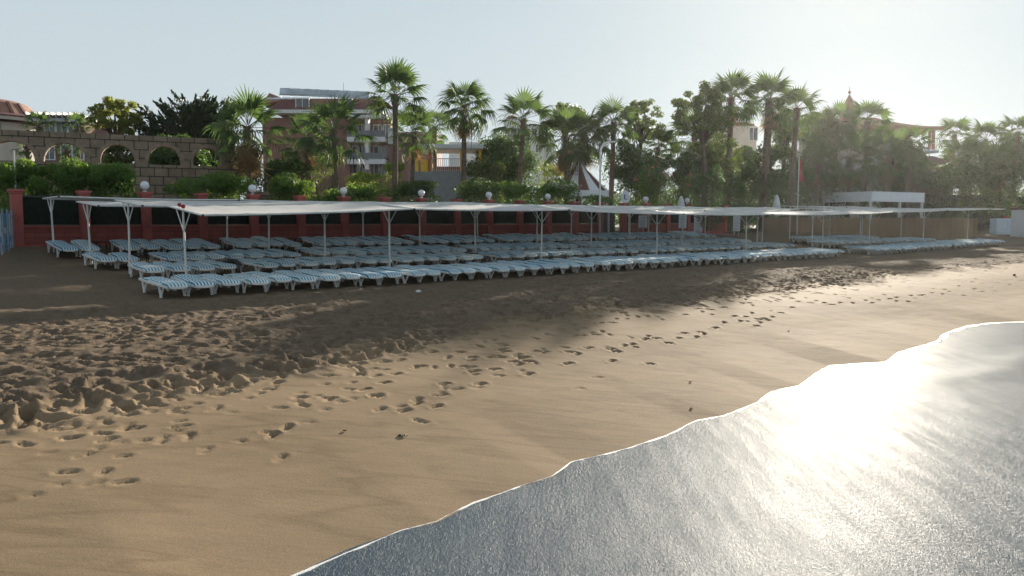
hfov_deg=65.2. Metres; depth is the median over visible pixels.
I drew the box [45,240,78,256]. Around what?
sun lounger
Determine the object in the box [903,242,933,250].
sun lounger
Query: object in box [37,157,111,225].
garden bush
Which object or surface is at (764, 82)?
palm tree
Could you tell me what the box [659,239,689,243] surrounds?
sun lounger
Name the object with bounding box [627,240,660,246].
sun lounger
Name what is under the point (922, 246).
sun lounger
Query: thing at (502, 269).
sun lounger
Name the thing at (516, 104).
palm tree
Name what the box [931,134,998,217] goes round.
palm tree
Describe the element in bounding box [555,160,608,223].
striped tent
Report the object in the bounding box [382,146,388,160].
window
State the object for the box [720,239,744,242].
sun lounger
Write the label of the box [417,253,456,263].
sun lounger
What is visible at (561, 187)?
garden bush
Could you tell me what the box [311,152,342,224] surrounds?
garden bush
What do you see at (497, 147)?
garden tree
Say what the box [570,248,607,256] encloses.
sun lounger
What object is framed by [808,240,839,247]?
sun lounger
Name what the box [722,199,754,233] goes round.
garden bush
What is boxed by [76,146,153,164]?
garden tree
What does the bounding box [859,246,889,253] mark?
sun lounger
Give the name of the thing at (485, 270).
sun lounger
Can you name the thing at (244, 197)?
garden bush
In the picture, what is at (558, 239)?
sun lounger
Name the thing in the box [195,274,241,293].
sun lounger
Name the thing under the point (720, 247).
sun lounger
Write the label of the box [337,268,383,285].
sun lounger
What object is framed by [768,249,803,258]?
sun lounger
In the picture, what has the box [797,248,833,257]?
sun lounger
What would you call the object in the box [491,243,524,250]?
sun lounger
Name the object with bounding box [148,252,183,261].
sun lounger
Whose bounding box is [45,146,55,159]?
window
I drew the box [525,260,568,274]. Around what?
sun lounger
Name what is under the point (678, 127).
tree
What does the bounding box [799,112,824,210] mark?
palm tree
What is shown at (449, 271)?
sun lounger
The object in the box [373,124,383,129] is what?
window
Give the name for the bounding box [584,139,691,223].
garden tree
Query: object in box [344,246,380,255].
sun lounger
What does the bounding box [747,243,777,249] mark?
sun lounger
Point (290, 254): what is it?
sun lounger
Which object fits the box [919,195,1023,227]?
hedge
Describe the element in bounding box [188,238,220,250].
sun lounger
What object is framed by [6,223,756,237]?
garden ground
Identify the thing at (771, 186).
garden bush
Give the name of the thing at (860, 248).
sun lounger
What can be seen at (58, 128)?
window
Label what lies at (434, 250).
sun lounger
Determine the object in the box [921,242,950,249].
sun lounger
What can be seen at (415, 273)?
sun lounger
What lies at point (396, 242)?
sun lounger
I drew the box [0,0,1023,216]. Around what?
sky
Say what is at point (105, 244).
side table
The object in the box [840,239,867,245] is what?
sun lounger
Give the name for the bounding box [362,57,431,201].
palm tree
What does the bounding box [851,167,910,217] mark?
garden bush
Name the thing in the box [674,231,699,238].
sun lounger
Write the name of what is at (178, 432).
beach sand
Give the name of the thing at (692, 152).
palm tree
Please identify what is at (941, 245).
sun lounger
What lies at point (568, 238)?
sun lounger
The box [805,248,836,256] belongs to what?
sun lounger
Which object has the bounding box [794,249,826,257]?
sun lounger
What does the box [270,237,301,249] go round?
sun lounger
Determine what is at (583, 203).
distant woodland
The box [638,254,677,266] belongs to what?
sun lounger
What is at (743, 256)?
sun lounger
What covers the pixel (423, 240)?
sun lounger
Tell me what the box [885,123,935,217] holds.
palm tree
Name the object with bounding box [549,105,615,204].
palm tree
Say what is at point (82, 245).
sun lounger
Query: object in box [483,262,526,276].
sun lounger
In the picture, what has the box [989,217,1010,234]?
storage cabinet
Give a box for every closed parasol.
[677,196,684,205]
[772,195,780,216]
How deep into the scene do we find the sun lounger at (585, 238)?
46.97 m
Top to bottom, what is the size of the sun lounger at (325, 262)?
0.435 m
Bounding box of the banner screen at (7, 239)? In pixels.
[0,209,13,254]
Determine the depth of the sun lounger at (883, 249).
48.34 m
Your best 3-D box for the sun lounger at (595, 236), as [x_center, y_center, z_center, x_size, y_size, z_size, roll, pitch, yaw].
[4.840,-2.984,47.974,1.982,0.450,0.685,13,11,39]
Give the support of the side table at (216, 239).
on the beach sand
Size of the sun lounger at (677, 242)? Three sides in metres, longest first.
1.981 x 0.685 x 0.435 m
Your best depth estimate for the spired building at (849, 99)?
103.72 m
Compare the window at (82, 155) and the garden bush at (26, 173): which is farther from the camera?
the window at (82, 155)
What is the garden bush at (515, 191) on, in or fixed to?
on the garden ground
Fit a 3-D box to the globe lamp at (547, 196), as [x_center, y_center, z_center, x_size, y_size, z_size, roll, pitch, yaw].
[2.175,-5.520,48.716,0.369,0.455,0.369,0,5,0]
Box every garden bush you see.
[0,157,50,228]
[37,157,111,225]
[81,161,137,197]
[161,171,254,198]
[235,145,246,198]
[246,158,284,191]
[267,151,314,224]
[267,171,315,224]
[303,188,357,224]
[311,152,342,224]
[344,170,385,201]
[346,182,388,224]
[382,162,406,201]
[382,180,441,201]
[452,177,503,203]
[466,155,505,203]
[497,180,555,204]
[536,161,564,204]
[536,174,581,204]
[578,194,613,223]
[629,163,673,205]
[668,172,703,206]
[688,165,726,230]
[707,172,751,228]
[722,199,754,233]
[749,172,785,227]
[773,158,815,217]
[795,170,852,217]
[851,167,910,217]
[911,158,983,217]
[956,151,1014,226]
[999,156,1023,217]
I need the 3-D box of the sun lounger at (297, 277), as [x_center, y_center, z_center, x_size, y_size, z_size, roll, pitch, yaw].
[-6.509,-0.232,23.987,0.685,0.444,1.988,-4,9,-39]
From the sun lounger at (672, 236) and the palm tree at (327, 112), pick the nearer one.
the palm tree at (327, 112)
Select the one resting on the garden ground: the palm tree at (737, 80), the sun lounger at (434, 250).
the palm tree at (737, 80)
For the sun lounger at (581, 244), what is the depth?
42.01 m
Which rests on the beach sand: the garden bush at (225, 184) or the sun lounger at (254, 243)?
the sun lounger at (254, 243)
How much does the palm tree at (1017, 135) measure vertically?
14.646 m
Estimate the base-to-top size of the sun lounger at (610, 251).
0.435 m
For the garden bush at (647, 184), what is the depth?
57.66 m
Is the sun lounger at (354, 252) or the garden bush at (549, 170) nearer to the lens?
the sun lounger at (354, 252)
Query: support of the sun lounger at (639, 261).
on the beach sand
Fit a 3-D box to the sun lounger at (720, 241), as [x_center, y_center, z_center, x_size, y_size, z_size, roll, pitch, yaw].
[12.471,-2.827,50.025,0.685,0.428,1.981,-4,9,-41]
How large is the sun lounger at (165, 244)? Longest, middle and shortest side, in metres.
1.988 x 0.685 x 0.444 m
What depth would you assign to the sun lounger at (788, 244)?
48.45 m
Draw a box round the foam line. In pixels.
[291,321,1021,575]
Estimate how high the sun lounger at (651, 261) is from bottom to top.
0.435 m
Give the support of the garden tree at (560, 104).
on the garden ground
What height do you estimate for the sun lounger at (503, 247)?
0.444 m
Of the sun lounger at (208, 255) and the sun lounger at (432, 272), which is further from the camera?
the sun lounger at (208, 255)
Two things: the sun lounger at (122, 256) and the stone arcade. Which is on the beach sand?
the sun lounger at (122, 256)
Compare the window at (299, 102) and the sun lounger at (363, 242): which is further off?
the window at (299, 102)
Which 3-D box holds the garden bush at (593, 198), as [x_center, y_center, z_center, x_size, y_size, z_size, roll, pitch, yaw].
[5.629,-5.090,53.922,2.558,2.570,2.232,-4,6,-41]
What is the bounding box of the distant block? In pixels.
[449,141,487,185]
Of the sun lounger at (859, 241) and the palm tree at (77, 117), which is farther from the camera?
the palm tree at (77, 117)
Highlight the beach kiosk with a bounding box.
[783,191,924,217]
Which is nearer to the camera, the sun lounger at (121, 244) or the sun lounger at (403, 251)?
the sun lounger at (121, 244)
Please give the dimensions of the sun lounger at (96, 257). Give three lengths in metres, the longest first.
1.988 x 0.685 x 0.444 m
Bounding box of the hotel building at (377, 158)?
[261,83,441,224]
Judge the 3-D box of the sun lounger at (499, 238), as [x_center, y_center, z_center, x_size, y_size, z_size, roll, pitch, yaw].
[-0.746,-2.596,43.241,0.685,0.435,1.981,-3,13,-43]
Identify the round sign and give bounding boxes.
[621,191,629,202]
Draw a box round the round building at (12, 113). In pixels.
[0,99,35,160]
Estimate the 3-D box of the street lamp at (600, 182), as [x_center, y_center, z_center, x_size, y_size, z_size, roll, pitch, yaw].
[5.412,-5.756,45.678,0.890,5.225,0.160,0,5,0]
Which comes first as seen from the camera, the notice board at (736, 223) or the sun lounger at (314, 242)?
the sun lounger at (314, 242)
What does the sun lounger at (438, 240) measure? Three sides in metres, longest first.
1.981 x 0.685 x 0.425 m
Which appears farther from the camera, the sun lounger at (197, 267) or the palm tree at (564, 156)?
the palm tree at (564, 156)
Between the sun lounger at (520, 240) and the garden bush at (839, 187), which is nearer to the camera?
the sun lounger at (520, 240)
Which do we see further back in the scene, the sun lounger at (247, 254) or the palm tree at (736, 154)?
the palm tree at (736, 154)
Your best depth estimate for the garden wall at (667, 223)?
56.24 m
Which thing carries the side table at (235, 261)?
on the beach sand
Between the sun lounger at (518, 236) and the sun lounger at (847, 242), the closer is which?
the sun lounger at (518, 236)
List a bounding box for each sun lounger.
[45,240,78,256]
[70,239,100,256]
[82,252,118,268]
[108,252,139,268]
[110,239,140,254]
[127,262,165,277]
[130,239,160,254]
[138,276,189,297]
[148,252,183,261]
[150,239,183,251]
[150,261,192,277]
[168,238,200,250]
[169,251,205,262]
[171,274,215,295]
[174,260,216,274]
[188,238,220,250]
[188,251,224,261]
[195,259,237,273]
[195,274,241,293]
[209,250,244,262]
[219,237,252,248]
[223,273,270,292]
[228,249,264,260]
[234,238,267,248]
[236,258,279,271]
[241,271,293,289]
[246,249,284,258]
[250,236,283,248]
[256,258,296,270]
[264,248,300,258]
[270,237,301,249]
[271,270,317,289]
[279,258,319,269]
[293,269,340,288]
[295,247,329,256]
[295,256,336,269]
[299,236,330,247]
[310,247,348,256]
[312,236,344,247]
[314,256,355,269]
[315,269,361,286]
[329,237,357,246]
[331,247,366,255]
[334,255,376,268]
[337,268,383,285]
[342,237,374,247]
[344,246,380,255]
[352,255,392,267]
[354,236,387,246]
[358,267,402,284]
[364,247,396,255]
[369,236,401,245]
[370,255,412,266]
[376,266,425,283]
[377,246,410,253]
[382,236,414,245]
[384,253,424,264]
[391,245,425,253]
[394,265,440,280]
[401,235,434,245]
[401,254,439,264]
[404,245,440,253]
[415,265,461,280]
[416,244,450,252]
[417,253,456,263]
[418,236,448,244]
[430,235,460,245]
[430,264,476,279]
[432,245,466,252]
[435,252,473,263]
[441,235,472,244]
[446,251,483,262]
[447,263,492,278]
[451,234,482,243]
[455,245,489,252]
[464,235,494,243]
[465,262,510,277]
[468,244,501,252]
[470,251,510,261]
[476,243,510,250]
[483,234,513,242]
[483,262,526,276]
[485,251,525,260]
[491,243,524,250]
[494,260,540,275]
[496,234,525,243]
[497,250,537,260]
[501,243,535,249]
[505,233,533,242]
[509,250,547,259]
[510,260,553,274]
[513,233,540,242]
[513,243,546,249]
[522,242,556,249]
[524,250,560,258]
[525,234,554,242]
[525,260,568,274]
[534,234,563,242]
[535,259,580,271]
[537,249,574,258]
[539,243,568,248]
[545,234,574,241]
[545,241,577,248]
[545,249,582,257]
[551,258,594,272]
[552,233,582,241]
[560,232,588,240]
[560,249,595,257]
[563,241,596,248]
[567,257,610,270]
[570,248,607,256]
[573,241,604,247]
[576,233,607,240]
[581,247,615,255]
[584,241,616,247]
[584,257,624,270]
[587,233,616,240]
[591,256,633,269]
[593,248,625,255]
[595,241,624,247]
[596,233,624,240]
[602,247,638,255]
[603,232,630,240]
[604,241,632,246]
[605,256,647,268]
[610,232,635,239]
[614,240,641,247]
[616,256,659,268]
[620,232,646,239]
[621,247,655,254]
[622,240,650,246]
[625,232,653,239]
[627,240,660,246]
[631,256,671,267]
[632,246,666,254]
[635,232,662,239]
[638,240,665,245]
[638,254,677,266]
[639,246,675,253]
[642,232,669,239]
[647,239,674,245]
[648,254,687,265]
[649,232,675,238]
[650,245,684,254]
[655,245,692,252]
[657,239,685,244]
[658,232,683,238]
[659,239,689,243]
[659,254,699,265]
[666,245,701,252]
[667,231,695,237]
[669,239,698,244]
[672,253,713,264]
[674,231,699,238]
[674,244,707,252]
[680,238,710,244]
[682,252,721,263]
[683,231,709,238]
[683,244,718,251]
[689,238,719,243]
[690,231,715,238]
[690,244,724,251]
[695,253,735,264]
[699,238,726,244]
[701,244,734,251]
[702,252,741,263]
[708,238,734,243]
[709,244,739,250]
[713,252,750,262]
[718,243,751,250]
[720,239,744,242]
[723,251,758,261]
[728,251,766,261]
[729,243,761,250]
[735,250,771,260]
[737,243,765,249]
[742,249,779,260]
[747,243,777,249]
[751,242,782,248]
[753,250,791,260]
[757,242,787,248]
[764,242,795,248]
[765,250,797,259]
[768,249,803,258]
[775,249,811,258]
[781,248,817,257]
[789,236,817,243]
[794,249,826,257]
[797,236,824,243]
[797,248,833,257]
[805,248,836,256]
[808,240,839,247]
[810,247,844,256]
[817,240,843,246]
[825,240,851,247]
[828,236,852,238]
[829,240,856,245]
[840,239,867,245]
[842,240,867,245]
[844,246,879,254]
[855,246,886,254]
[857,239,881,244]
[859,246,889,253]
[864,239,889,244]
[866,245,898,253]
[870,238,898,243]
[870,245,900,253]
[878,245,907,252]
[883,244,916,251]
[883,245,911,252]
[888,245,915,252]
[894,243,926,250]
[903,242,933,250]
[909,242,938,249]
[914,242,943,249]
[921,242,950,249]
[937,241,965,247]
[938,242,957,248]
[946,240,974,246]
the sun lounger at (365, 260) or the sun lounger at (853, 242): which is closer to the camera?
the sun lounger at (365, 260)
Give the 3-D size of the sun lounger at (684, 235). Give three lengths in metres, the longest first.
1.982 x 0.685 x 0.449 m
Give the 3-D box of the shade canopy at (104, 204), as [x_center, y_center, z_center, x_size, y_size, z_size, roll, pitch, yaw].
[2.341,-3.289,42.612,45.372,2.621,2.887,-4,6,-41]
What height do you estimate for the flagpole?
6.360 m
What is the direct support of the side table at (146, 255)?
on the beach sand
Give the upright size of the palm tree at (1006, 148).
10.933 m
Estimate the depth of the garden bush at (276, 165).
44.51 m
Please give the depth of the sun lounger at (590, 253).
36.69 m
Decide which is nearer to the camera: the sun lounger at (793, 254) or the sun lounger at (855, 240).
the sun lounger at (793, 254)
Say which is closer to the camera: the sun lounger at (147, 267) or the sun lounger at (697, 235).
the sun lounger at (147, 267)
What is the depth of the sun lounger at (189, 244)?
31.94 m
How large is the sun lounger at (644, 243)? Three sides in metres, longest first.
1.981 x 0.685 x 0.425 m
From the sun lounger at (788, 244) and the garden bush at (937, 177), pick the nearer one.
the sun lounger at (788, 244)
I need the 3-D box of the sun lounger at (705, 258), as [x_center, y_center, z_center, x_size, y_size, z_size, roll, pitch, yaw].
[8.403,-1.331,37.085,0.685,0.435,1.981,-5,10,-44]
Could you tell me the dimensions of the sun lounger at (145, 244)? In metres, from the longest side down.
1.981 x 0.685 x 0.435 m
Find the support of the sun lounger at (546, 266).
on the beach sand
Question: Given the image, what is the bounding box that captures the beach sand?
[0,228,1023,575]
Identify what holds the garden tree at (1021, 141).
on the garden ground
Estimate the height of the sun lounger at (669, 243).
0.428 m
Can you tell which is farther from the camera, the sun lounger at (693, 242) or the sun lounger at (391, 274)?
the sun lounger at (693, 242)
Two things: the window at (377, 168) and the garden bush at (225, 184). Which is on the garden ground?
the garden bush at (225, 184)
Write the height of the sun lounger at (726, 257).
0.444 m
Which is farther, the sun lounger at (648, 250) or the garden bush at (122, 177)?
the sun lounger at (648, 250)
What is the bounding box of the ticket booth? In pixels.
[1010,207,1023,236]
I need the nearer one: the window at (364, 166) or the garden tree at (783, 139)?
the garden tree at (783, 139)
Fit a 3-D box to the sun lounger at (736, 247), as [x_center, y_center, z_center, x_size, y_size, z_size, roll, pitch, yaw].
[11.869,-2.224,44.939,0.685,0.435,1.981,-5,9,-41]
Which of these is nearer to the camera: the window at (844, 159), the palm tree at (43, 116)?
the palm tree at (43, 116)
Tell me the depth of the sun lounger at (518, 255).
33.74 m
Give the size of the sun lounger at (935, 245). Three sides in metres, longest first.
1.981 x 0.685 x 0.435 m
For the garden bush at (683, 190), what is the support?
on the garden ground
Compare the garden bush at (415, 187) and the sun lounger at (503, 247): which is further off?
the garden bush at (415, 187)
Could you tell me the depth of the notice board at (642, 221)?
53.98 m
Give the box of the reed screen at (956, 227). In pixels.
[760,217,977,237]
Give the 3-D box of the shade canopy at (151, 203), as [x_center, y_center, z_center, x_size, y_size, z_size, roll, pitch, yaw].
[2.024,-2.726,37.974,38.008,2.686,2.887,-4,6,-41]
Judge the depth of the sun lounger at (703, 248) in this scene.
42.82 m
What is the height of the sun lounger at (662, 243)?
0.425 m
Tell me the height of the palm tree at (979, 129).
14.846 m
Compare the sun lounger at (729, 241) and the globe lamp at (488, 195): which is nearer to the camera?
the globe lamp at (488, 195)
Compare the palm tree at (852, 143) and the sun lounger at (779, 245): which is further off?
the palm tree at (852, 143)
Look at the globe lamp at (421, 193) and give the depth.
42.46 m
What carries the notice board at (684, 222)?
on the beach sand
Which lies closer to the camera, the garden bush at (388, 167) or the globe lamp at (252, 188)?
the globe lamp at (252, 188)
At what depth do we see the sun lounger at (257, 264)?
26.67 m
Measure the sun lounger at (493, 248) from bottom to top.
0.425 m
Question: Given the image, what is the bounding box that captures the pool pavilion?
[409,144,507,201]
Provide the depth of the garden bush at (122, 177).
33.82 m
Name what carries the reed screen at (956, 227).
on the beach sand
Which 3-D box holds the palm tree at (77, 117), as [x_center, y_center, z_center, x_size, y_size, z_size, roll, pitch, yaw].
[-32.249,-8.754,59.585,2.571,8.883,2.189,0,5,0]
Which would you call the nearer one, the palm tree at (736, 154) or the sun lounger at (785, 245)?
the sun lounger at (785, 245)
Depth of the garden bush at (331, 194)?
40.66 m
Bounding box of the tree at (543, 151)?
[495,115,553,185]
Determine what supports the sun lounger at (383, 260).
on the beach sand
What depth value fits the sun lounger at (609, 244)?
42.69 m
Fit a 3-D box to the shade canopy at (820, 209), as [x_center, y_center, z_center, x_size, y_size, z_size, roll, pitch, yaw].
[25.997,-4.627,59.328,14.690,2.873,2.886,-4,6,-41]
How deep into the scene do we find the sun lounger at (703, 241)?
48.75 m
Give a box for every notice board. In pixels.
[638,215,646,227]
[679,215,686,227]
[694,215,701,232]
[733,216,739,235]
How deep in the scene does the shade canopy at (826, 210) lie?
62.67 m
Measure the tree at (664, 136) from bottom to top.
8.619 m
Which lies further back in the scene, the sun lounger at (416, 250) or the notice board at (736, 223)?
the notice board at (736, 223)
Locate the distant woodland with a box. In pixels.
[481,183,1022,224]
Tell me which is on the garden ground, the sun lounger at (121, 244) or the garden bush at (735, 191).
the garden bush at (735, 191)
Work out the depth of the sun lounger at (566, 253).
35.81 m
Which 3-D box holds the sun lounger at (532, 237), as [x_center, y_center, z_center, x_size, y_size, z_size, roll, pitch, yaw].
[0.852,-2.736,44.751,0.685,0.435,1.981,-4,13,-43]
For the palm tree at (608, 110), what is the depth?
57.34 m
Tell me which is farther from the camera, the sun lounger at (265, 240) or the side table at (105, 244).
the sun lounger at (265, 240)
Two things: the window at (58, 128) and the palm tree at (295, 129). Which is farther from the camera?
the window at (58, 128)
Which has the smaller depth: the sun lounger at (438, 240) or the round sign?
the sun lounger at (438, 240)
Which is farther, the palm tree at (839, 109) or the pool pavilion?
the palm tree at (839, 109)
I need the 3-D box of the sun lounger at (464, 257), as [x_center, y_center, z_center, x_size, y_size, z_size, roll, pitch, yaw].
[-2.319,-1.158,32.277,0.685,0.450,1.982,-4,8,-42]
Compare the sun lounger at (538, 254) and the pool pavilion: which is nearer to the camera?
the sun lounger at (538, 254)
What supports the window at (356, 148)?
in the hotel building at (377, 158)
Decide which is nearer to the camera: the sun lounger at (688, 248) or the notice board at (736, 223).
the sun lounger at (688, 248)
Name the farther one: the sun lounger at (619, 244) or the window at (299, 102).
the window at (299, 102)
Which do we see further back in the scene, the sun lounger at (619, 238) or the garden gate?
the garden gate
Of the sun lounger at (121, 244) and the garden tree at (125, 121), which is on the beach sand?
the sun lounger at (121, 244)
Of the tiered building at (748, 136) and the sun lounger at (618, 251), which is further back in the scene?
the tiered building at (748, 136)
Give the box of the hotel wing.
[25,111,109,162]
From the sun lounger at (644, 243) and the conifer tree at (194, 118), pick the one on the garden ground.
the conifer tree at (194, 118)
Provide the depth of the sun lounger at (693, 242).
47.48 m
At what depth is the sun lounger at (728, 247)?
43.89 m
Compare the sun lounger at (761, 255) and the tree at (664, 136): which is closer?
the sun lounger at (761, 255)
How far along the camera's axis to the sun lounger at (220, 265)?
25.80 m
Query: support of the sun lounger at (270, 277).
on the beach sand
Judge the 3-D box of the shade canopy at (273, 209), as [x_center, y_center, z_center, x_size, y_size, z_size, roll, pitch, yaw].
[14.708,-3.316,44.823,64.872,3.058,3.128,-4,6,-41]
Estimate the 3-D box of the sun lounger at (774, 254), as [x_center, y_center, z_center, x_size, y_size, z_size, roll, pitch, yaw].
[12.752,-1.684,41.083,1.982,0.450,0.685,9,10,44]
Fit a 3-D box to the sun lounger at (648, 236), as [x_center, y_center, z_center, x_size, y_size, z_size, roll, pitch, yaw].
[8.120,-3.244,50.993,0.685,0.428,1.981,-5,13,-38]
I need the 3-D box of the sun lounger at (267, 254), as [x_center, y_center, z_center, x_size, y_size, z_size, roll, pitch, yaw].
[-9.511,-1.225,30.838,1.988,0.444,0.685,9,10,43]
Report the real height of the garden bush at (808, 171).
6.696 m
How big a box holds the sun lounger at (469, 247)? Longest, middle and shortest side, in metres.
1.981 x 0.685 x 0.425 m
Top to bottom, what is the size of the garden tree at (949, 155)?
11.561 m
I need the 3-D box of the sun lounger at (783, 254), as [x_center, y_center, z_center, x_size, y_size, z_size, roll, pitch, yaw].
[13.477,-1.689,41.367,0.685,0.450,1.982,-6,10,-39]
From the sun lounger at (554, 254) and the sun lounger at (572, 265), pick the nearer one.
the sun lounger at (572, 265)
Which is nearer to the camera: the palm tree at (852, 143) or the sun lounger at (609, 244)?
the sun lounger at (609, 244)
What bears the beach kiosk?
on the garden ground
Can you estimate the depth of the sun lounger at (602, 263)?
32.30 m
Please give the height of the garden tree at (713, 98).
11.811 m
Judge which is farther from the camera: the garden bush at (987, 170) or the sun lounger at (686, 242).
the garden bush at (987, 170)
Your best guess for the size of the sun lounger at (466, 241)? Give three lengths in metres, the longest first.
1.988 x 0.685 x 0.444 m
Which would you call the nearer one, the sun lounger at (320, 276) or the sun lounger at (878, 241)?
the sun lounger at (320, 276)
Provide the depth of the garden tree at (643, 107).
64.78 m
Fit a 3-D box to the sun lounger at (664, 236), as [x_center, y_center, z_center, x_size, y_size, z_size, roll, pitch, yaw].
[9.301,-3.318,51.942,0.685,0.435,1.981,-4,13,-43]
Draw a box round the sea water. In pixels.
[295,322,1023,575]
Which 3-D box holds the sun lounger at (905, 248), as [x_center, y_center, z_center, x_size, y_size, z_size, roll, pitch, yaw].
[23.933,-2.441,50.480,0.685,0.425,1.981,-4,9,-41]
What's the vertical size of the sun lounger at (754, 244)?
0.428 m
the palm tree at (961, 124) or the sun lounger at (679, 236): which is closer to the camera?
the sun lounger at (679, 236)
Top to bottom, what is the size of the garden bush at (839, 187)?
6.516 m
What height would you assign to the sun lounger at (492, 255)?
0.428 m
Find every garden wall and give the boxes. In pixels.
[7,189,604,246]
[618,203,728,233]
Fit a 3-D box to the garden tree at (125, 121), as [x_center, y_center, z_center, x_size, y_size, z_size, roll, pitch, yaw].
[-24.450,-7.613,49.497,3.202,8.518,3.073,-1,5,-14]
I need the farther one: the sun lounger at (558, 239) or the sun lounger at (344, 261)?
the sun lounger at (558, 239)
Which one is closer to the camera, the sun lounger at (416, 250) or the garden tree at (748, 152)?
the sun lounger at (416, 250)
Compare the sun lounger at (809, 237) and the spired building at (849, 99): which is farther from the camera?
the spired building at (849, 99)
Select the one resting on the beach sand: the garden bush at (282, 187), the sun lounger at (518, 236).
the sun lounger at (518, 236)
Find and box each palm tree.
[9,142,33,159]
[19,111,59,131]
[51,144,80,161]
[60,111,94,160]
[202,84,292,199]
[277,110,332,224]
[292,92,380,224]
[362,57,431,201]
[385,102,442,201]
[416,108,452,171]
[435,79,497,201]
[488,86,557,199]
[532,104,602,204]
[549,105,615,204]
[590,93,644,205]
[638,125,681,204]
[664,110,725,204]
[678,140,719,205]
[703,68,760,204]
[721,149,743,200]
[740,68,804,228]
[774,82,823,217]
[796,142,844,217]
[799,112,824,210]
[813,99,863,203]
[824,131,882,217]
[838,99,895,217]
[857,127,919,217]
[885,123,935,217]
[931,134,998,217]
[934,115,975,190]
[960,119,1009,195]
[970,137,1023,217]
[992,114,1023,214]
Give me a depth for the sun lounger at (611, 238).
48.20 m
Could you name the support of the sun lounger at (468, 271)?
on the beach sand
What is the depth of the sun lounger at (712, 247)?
42.92 m
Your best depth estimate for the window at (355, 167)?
106.09 m
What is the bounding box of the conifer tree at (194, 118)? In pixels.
[128,89,252,195]
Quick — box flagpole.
[796,156,802,234]
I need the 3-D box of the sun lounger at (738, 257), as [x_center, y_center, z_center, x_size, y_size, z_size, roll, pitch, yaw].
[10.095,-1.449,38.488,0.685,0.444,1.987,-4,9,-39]
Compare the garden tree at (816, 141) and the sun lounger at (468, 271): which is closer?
the sun lounger at (468, 271)
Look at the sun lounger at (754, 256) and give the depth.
38.98 m
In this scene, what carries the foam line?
on the sea water
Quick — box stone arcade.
[0,130,286,235]
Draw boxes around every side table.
[95,241,110,250]
[134,253,148,261]
[208,239,221,248]
[224,260,239,272]
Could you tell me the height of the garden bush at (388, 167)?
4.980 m
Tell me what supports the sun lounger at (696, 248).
on the beach sand
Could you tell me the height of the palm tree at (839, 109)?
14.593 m
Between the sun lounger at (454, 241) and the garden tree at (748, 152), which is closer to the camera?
the sun lounger at (454, 241)
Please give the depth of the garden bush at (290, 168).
46.23 m
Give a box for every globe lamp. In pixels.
[140,181,148,191]
[248,184,256,193]
[340,187,346,195]
[418,190,424,197]
[486,192,491,199]
[545,194,550,200]
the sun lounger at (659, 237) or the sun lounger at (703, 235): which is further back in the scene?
the sun lounger at (703, 235)
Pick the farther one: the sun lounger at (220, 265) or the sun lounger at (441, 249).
the sun lounger at (441, 249)
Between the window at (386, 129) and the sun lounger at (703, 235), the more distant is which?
the window at (386, 129)
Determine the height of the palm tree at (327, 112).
7.529 m
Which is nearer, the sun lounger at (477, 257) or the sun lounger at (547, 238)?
the sun lounger at (477, 257)
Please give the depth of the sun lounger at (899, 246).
50.65 m
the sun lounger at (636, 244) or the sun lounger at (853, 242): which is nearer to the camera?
the sun lounger at (636, 244)
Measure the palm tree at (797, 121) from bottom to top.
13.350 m
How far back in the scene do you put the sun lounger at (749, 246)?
45.57 m
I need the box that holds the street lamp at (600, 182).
[599,141,614,232]
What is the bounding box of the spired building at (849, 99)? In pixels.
[774,87,957,217]
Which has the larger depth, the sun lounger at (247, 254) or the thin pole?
the thin pole
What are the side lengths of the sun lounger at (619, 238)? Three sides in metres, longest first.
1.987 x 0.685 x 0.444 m
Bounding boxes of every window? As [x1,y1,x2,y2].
[43,122,55,131]
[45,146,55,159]
[55,122,67,131]
[60,144,71,159]
[67,123,79,132]
[72,146,84,160]
[295,98,309,106]
[339,98,352,106]
[352,146,361,152]
[353,165,362,175]
[359,165,370,174]
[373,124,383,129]
[373,146,383,152]
[374,165,383,177]
[381,124,389,138]
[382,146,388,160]
[749,127,757,140]
[842,154,852,167]
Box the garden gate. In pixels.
[604,213,629,232]
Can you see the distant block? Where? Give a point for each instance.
(454, 162)
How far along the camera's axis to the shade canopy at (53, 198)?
31.25 m
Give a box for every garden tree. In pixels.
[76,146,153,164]
[85,96,143,152]
[149,133,241,190]
[466,131,542,203]
[550,102,585,134]
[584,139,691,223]
[617,98,665,204]
[656,151,720,205]
[670,80,736,206]
[672,132,753,206]
[720,145,759,227]
[732,143,796,222]
[762,106,812,217]
[775,130,851,217]
[809,108,845,203]
[870,145,945,217]
[939,139,1022,216]
[980,131,1023,195]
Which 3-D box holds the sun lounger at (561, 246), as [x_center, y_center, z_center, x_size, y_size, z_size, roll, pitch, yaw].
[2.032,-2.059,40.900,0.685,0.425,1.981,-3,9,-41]
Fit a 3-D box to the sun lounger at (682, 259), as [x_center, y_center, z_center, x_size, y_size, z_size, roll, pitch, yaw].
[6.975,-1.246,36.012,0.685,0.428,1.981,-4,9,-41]
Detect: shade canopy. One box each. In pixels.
[42,196,693,251]
[76,201,800,263]
[114,199,791,273]
[164,201,1003,273]
[774,205,878,240]
[794,207,923,245]
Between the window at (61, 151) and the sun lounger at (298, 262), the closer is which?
the sun lounger at (298, 262)
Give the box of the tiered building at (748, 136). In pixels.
[700,118,757,224]
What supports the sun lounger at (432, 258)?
on the beach sand
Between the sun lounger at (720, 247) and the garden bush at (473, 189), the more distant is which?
the garden bush at (473, 189)
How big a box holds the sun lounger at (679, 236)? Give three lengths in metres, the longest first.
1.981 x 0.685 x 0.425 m
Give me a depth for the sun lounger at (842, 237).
59.90 m
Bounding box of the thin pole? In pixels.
[13,150,15,187]

